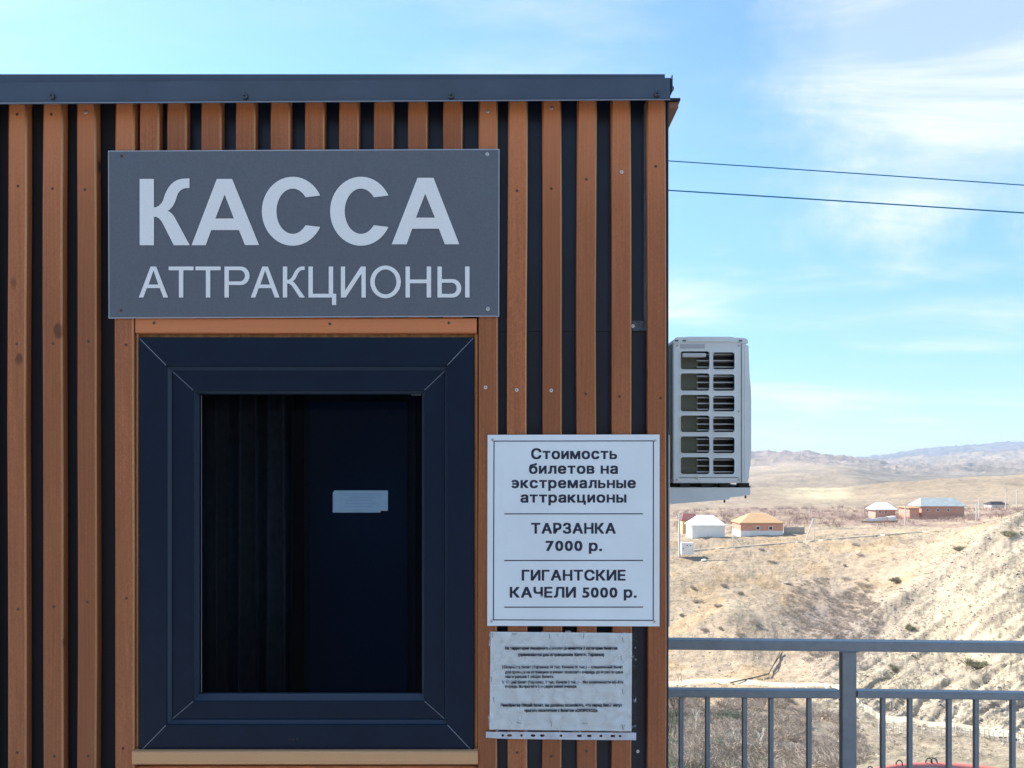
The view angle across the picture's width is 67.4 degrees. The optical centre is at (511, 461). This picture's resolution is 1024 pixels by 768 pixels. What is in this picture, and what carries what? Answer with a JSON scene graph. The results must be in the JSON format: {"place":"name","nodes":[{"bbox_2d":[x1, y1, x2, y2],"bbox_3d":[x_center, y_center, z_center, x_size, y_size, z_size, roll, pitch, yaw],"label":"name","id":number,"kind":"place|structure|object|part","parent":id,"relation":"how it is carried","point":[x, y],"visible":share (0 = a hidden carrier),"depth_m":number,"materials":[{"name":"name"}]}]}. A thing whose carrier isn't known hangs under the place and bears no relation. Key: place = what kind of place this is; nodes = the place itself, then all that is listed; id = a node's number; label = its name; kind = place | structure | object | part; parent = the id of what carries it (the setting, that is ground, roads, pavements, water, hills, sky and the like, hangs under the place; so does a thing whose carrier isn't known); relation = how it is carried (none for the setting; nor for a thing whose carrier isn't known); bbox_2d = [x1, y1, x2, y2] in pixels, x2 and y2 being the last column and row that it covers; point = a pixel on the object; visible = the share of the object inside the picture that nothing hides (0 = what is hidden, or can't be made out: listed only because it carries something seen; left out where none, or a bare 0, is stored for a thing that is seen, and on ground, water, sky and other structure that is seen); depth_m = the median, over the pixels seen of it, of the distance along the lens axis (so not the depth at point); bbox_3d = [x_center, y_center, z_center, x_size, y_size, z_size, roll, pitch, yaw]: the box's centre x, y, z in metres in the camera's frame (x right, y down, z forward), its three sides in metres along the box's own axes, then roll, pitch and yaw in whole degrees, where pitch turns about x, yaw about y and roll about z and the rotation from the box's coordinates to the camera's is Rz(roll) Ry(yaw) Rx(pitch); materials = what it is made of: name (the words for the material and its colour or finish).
{"place":"outdoors","nodes":[
{"label":"outdoors","id":0,"kind":"place"},
{"bbox_2d":[0,0,1023,456],"label":"sky","id":1,"kind":"structure","parent":0,"point":[869,329],"materials":[{"name":"blue"}]},
{"bbox_2d":[669,441,1023,767],"bbox_3d":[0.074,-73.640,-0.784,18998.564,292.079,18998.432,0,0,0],"label":"ground","id":2,"kind":"structure","parent":0,"point":[968,475],"depth_m":159.33,"materials":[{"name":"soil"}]},
{"bbox_2d":[669,697,685,725],"bbox_3d":[6.307,9.640,29.740,0.909,1.991,0.709,0,0,0],"label":"bare tree","id":3,"kind":"object","parent":2,"relation":"on","point":[673,713],"visible":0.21,"depth_m":29.94,"materials":[{"name":"brown plant"}]},
{"bbox_2d":[669,668,686,730],"bbox_3d":[6.132,9.199,30.219,1.749,2.672,0.756,0,0,16],"label":"bare tree","id":4,"kind":"object","parent":2,"relation":"on","point":[675,697],"visible":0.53,"depth_m":30.04,"materials":[{"name":"brown plant"}]},
{"bbox_2d":[676,513,682,556],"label":"utility pole","id":5,"kind":"object","parent":2,"relation":"on","point":[678,517],"visible":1,"depth_m":189.80,"materials":[{"name":"grey concrete"}]},
{"bbox_2d":[669,685,690,736],"bbox_3d":[6.496,9.714,30.123,1.344,2.110,0.596,0,0,0],"label":"bare tree","id":6,"kind":"object","parent":2,"relation":"on","point":[675,711],"visible":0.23,"depth_m":30.02,"materials":[{"name":"brown plant"}]},
{"bbox_2d":[680,542,693,554],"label":"electrical cabinet","id":7,"kind":"object","parent":2,"relation":"on","point":[686,548],"visible":1,"depth_m":189.00,"materials":[{"name":"white metal"}]},
{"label":"cabinet door","id":8,"kind":"part","parent":7,"relation":"part of","materials":[{"name":"white metal"}]},
{"bbox_2d":[677,513,696,533],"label":"red roof shed","id":9,"kind":"structure","parent":2,"relation":"on","point":[686,517],"depth_m":228.96,"materials":[{"name":"red"}]},
{"bbox_2d":[691,707,699,728],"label":"bare tree","id":10,"kind":"object","parent":2,"relation":"on","point":[696,716],"visible":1,"depth_m":73.94,"materials":[{"name":"beige plant"}]},
{"bbox_2d":[685,515,726,538],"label":"white house","id":11,"kind":"structure","parent":2,"relation":"on","point":[698,526],"depth_m":207.00,"materials":[{"name":"silver metal"}]},
{"bbox_2d":[669,710,774,767],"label":"undergrowth","id":12,"kind":"object","parent":2,"relation":"on","point":[736,715],"visible":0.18,"depth_m":61.77,"materials":[{"name":"dry grey-brown twigs"},{"name":"dry grass"}]},
{"bbox_2d":[732,525,740,545],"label":"utility pole","id":13,"kind":"object","parent":2,"relation":"on","point":[735,536],"visible":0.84,"depth_m":195.89,"materials":[{"name":"grey concrete"}]},
{"bbox_2d":[749,619,760,622],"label":"bush","id":14,"kind":"object","parent":2,"relation":"on","point":[755,620],"visible":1,"depth_m":147.05,"materials":[{"name":"beige plant"}]},
{"bbox_2d":[730,651,782,682],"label":"pipeline","id":15,"kind":"object","parent":2,"relation":"on","point":[777,658],"visible":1,"depth_m":125.83,"materials":[{"name":"brown"}]},
{"bbox_2d":[731,513,784,536],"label":"brick house","id":16,"kind":"structure","parent":2,"relation":"on","point":[752,524],"depth_m":212.00,"materials":[{"name":"brown"}]},
{"bbox_2d":[755,728,766,742],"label":"bare tree","id":17,"kind":"object","parent":2,"relation":"on","point":[763,729],"visible":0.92,"depth_m":68.09,"materials":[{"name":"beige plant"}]},
{"bbox_2d":[669,697,874,767],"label":"scrub","id":18,"kind":"object","parent":2,"relation":"on","point":[825,751],"visible":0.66,"depth_m":74.60,"materials":[{"name":"beige plant"}]},
{"bbox_2d":[784,526,804,533],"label":"garden wall","id":19,"kind":"structure","parent":2,"relation":"on","point":[794,530],"depth_m":216.00,"materials":[{"name":"grey concrete"}]},
{"bbox_2d":[805,518,815,540],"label":"utility pole","id":20,"kind":"object","parent":2,"relation":"on","point":[813,519],"visible":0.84,"depth_m":198.95,"materials":[{"name":"beige wood"}]},
{"bbox_2d":[694,531,929,550],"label":"pipe","id":21,"kind":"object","parent":2,"relation":"on","point":[811,540],"depth_m":195.30,"materials":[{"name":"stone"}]},
{"bbox_2d":[775,576,884,660],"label":"brush","id":22,"kind":"object","parent":2,"relation":"on","point":[836,620],"visible":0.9,"depth_m":152.40,"materials":[{"name":"plant"}]},
{"bbox_2d":[670,514,1023,759],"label":"pebbles","id":23,"kind":"object","parent":2,"relation":"on","point":[859,631],"visible":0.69,"depth_m":137.37,"materials":[{"name":"stone"}]},
{"bbox_2d":[672,503,1023,533],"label":"orchard","id":24,"kind":"object","parent":2,"relation":"on","point":[1002,514],"visible":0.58,"depth_m":292.47,"materials":[{"name":"brown plant"}]},
{"bbox_2d":[865,517,885,520],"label":"white wall","id":25,"kind":"structure","parent":2,"relation":"on","point":[878,519],"depth_m":262.69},
{"bbox_2d":[862,520,897,522],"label":"rubble fence","id":26,"kind":"object","parent":2,"relation":"on","point":[877,521],"visible":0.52,"depth_m":250.00,"materials":[{"name":"brown"}]},
{"bbox_2d":[865,502,897,517],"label":"house","id":27,"kind":"structure","parent":2,"relation":"on","point":[880,509],"depth_m":300.26,"materials":[{"name":"beige"}]},
{"bbox_2d":[886,516,895,520],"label":"white container","id":28,"kind":"object","parent":2,"relation":"on","point":[891,518],"visible":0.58,"depth_m":262.00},
{"bbox_2d":[888,663,899,671],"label":"bush","id":29,"kind":"object","parent":2,"relation":"on","point":[893,668],"visible":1,"depth_m":124.30,"materials":[{"name":"green plant"}]},
{"bbox_2d":[887,576,902,581],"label":"bush","id":30,"kind":"object","parent":2,"relation":"on","point":[895,579],"visible":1,"depth_m":161.14,"materials":[{"name":"green plant"}]},
{"bbox_2d":[897,506,919,519],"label":"brick annex","id":31,"kind":"object","parent":2,"relation":"on","point":[910,510],"visible":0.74,"depth_m":287.74,"materials":[{"name":"brown"}]},
{"bbox_2d":[904,622,915,630],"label":"bush","id":32,"kind":"object","parent":2,"relation":"on","point":[908,626],"visible":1,"depth_m":139.12,"materials":[{"name":"green plant"}]},
{"bbox_2d":[806,512,1023,733],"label":"rubble","id":33,"kind":"object","parent":2,"relation":"on","point":[931,653],"visible":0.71,"depth_m":128.24,"materials":[{"name":"stone"}]},
{"bbox_2d":[838,545,1023,760],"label":"weeds","id":34,"kind":"object","parent":2,"relation":"on","point":[930,701],"visible":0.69,"depth_m":115.18,"materials":[{"name":"beige plant"}]},
{"bbox_2d":[867,758,997,767],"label":"round canopy","id":35,"kind":"object","parent":2,"relation":"on","point":[931,764],"visible":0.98,"depth_m":12.92,"materials":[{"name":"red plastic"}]},
{"bbox_2d":[908,498,967,518],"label":"long building","id":36,"kind":"structure","parent":2,"relation":"on","point":[937,507],"depth_m":290.00,"materials":[{"name":"red brick"}]},
{"bbox_2d":[878,724,1022,743],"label":"roadside fence","id":37,"kind":"object","parent":2,"relation":"on","point":[940,728],"visible":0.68,"depth_m":91.47,"materials":[{"name":"metal"}]},
{"bbox_2d":[952,545,968,550],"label":"bush","id":38,"kind":"object","parent":2,"relation":"on","point":[958,548],"visible":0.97,"depth_m":155.78,"materials":[{"name":"green plant"}]},
{"bbox_2d":[960,658,988,667],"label":"bush","id":39,"kind":"object","parent":2,"relation":"on","point":[972,663],"visible":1,"depth_m":119.77,"materials":[{"name":"green plant"}]},
{"bbox_2d":[974,498,984,519],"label":"utility pole","id":40,"kind":"object","parent":2,"relation":"on","point":[979,505],"visible":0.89,"depth_m":239.88,"materials":[{"name":"grey concrete"}]},
{"bbox_2d":[983,501,1008,507],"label":"shed","id":41,"kind":"structure","parent":2,"relation":"on","point":[993,504],"depth_m":395.54,"materials":[{"name":"black"}]},
{"bbox_2d":[1000,530,1019,535],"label":"bush","id":42,"kind":"object","parent":2,"relation":"on","point":[1009,533],"visible":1,"depth_m":150.68,"materials":[{"name":"green plant"}]},
{"bbox_2d":[669,190,1023,213],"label":"overhead wire","id":43,"kind":"object","parent":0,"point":[846,201],"visible":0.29,"depth_m":11.99,"materials":[{"name":"black metal"}]},
{"bbox_2d":[669,160,1023,185],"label":"overhead wire","id":44,"kind":"object","parent":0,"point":[846,172],"visible":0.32,"depth_m":11.99,"materials":[{"name":"black"}]},
{"bbox_2d":[669,679,1023,738],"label":"dirt road","id":45,"kind":"structure","parent":0,"point":[872,712],"depth_m":104.77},
{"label":"pavement","id":46,"kind":"structure","parent":0,"visible":0},
{"bbox_2d":[0,74,679,767],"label":"ticket kiosk","id":47,"kind":"object","parent":46,"relation":"on","point":[98,538],"visible":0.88,"depth_m":1.58,"materials":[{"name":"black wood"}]},
{"bbox_2d":[200,395,292,691],"bbox_3d":[-0.669,0.300,1.882,0.274,1.700,0.067,0,0,0],"label":"curtain","id":48,"kind":"object","parent":47,"relation":"hanging from","point":[247,530],"visible":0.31,"depth_m":1.88,"materials":[{"name":"brown fabric"}]},
{"bbox_2d":[108,149,498,318],"bbox_3d":[-0.427,-0.468,1.576,0.802,0.348,0.006,0,0,0],"label":"office sign","id":49,"kind":"object","parent":47,"relation":"attached to","point":[302,233],"visible":1,"depth_m":1.57,"materials":[{"name":"grey metal"}]},
{"bbox_2d":[139,337,473,748],"bbox_3d":[-0.441,0.179,1.618,0.724,0.893,0.069,0,0,0],"label":"window","id":50,"kind":"structure","parent":47,"relation":"in","point":[174,372],"depth_m":1.58,"materials":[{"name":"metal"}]},
{"bbox_2d":[333,490,387,512],"bbox_3d":[-0.319,0.084,1.615,0.116,0.046,0.002,0,0,0],"label":"paper notice","id":51,"kind":"object","parent":47,"relation":"attached to","point":[360,501],"visible":1,"depth_m":1.61,"materials":[{"name":"white paper"}]},
{"bbox_2d":[304,395,421,691],"bbox_3d":[-0.436,0.704,2.380,0.321,1.792,0.400,0,0,0],"label":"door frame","id":52,"kind":"object","parent":47,"relation":"on","point":[362,602],"visible":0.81,"depth_m":2.18,"materials":[{"name":"black metal"}]},
{"bbox_3d":[-0.436,0.589,2.190,0.281,1.522,0.020,0,0,0],"label":"door","id":53,"kind":"part","parent":52,"relation":"part of","materials":[{"name":"blue"}]},
{"bbox_2d":[486,632,636,739],"bbox_3d":[0.102,0.458,1.574,0.311,0.225,0.008,0,0,0],"label":"sleeved notice","id":54,"kind":"object","parent":47,"relation":"attached to","point":[567,681],"visible":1,"depth_m":1.58,"materials":[{"name":"white paper"}]},
{"bbox_2d":[487,435,659,625],"bbox_3d":[0.126,0.141,1.576,0.353,0.393,0.006,0,0,0],"label":"price sign","id":55,"kind":"object","parent":47,"relation":"attached to","point":[573,530],"visible":1,"depth_m":1.57,"materials":[{"name":"white metal"}]},
{"bbox_2d":[669,435,669,625],"bbox_3d":[0.331,0.148,1.670,0.018,0.414,0.040,0,0,0],"label":"pipe trunking","id":56,"kind":"object","parent":47,"relation":"attached to","point":[669,530],"visible":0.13,"depth_m":1.65,"materials":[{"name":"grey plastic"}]},
{"bbox_2d":[670,483,750,503],"bbox_3d":[0.694,0.126,3.237,0.755,0.088,0.535,0,0,0],"label":"wall bracket","id":57,"kind":"object","parent":47,"relation":"attached to","point":[689,492],"depth_m":2.97,"materials":[{"name":"metal"}]},
{"bbox_2d":[669,337,750,482],"bbox_3d":[0.654,-0.179,3.308,0.529,0.601,0.731,0,0,0],"label":"aircon unit","id":58,"kind":"object","parent":57,"relation":"on","point":[710,409],"visible":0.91,"depth_m":2.95,"materials":[{"name":"paint"}]},
{"bbox_2d":[669,637,1023,767],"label":"railing","id":59,"kind":"object","parent":46,"relation":"on","point":[848,693],"visible":0.93,"depth_m":2.22,"materials":[{"name":"grey metal"}]}
]}

